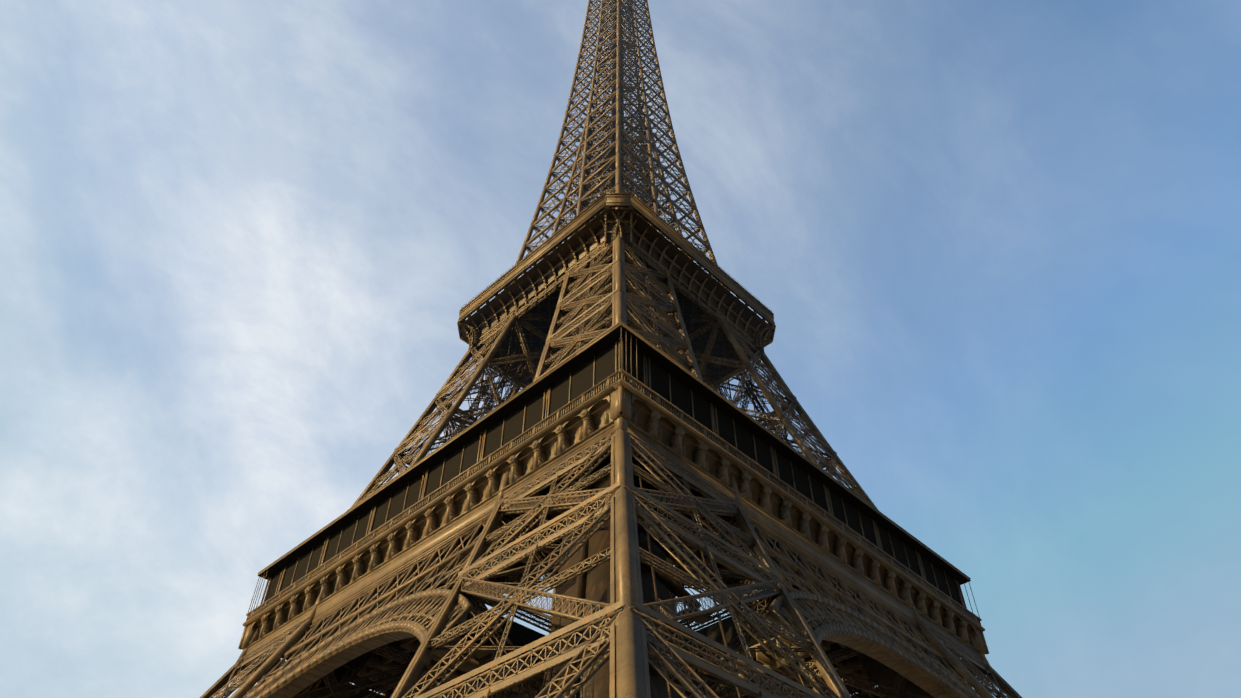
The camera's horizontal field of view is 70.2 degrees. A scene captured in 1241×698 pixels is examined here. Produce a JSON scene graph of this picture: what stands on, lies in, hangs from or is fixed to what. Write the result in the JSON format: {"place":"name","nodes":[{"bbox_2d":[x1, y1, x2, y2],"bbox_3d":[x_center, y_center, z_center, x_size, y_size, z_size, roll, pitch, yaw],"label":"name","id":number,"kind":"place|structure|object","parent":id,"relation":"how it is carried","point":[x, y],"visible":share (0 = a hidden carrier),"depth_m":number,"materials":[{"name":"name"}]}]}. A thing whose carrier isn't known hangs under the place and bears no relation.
{"place":"outdoors","nodes":[
{"label":"outdoors","id":0,"kind":"place"},
{"bbox_2d":[515,129,718,384],"bbox_3d":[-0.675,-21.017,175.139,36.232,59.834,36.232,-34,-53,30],"label":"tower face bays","id":1,"kind":"object","parent":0,"point":[574,206],"visible":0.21,"depth_m":167.78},
{"bbox_2d":[0,0,1240,697],"label":"sky","id":2,"kind":"structure","parent":0,"point":[993,247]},
{"label":"ground","id":3,"kind":"structure","parent":0,"visible":0},
{"bbox_2d":[200,0,1021,697],"bbox_3d":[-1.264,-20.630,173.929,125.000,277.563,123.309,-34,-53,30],"label":"tower legs","id":4,"kind":"object","parent":3,"relation":"on","point":[614,580],"visible":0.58,"depth_m":81.08,"materials":[{"name":"brown metal"}]},
{"bbox_2d":[242,507,981,697],"bbox_3d":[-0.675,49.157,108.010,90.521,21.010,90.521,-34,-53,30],"label":"decorative arches","id":5,"kind":"structure","parent":4,"relation":"attached to","point":[311,663],"depth_m":89.17,"materials":[{"name":"brown metal"}]},
{"bbox_2d":[238,321,988,697],"bbox_3d":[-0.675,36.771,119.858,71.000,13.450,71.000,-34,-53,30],"label":"lower observation deck","id":6,"kind":"structure","parent":4,"relation":"on","point":[594,389],"depth_m":100.64,"materials":[{"name":"paint"}]},
{"bbox_2d":[457,190,775,384],"bbox_3d":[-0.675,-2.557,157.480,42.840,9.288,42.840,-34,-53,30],"label":"upper observation deck","id":7,"kind":"structure","parent":4,"relation":"on","point":[609,222],"depth_m":148.37,"materials":[{"name":"paint"}]},
{"bbox_2d":[528,0,704,269],"bbox_3d":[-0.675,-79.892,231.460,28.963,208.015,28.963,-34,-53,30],"label":"tower","id":8,"kind":"structure","parent":7,"relation":"on","point":[613,111],"depth_m":214.63,"materials":[{"name":"brown metal"}]}
]}

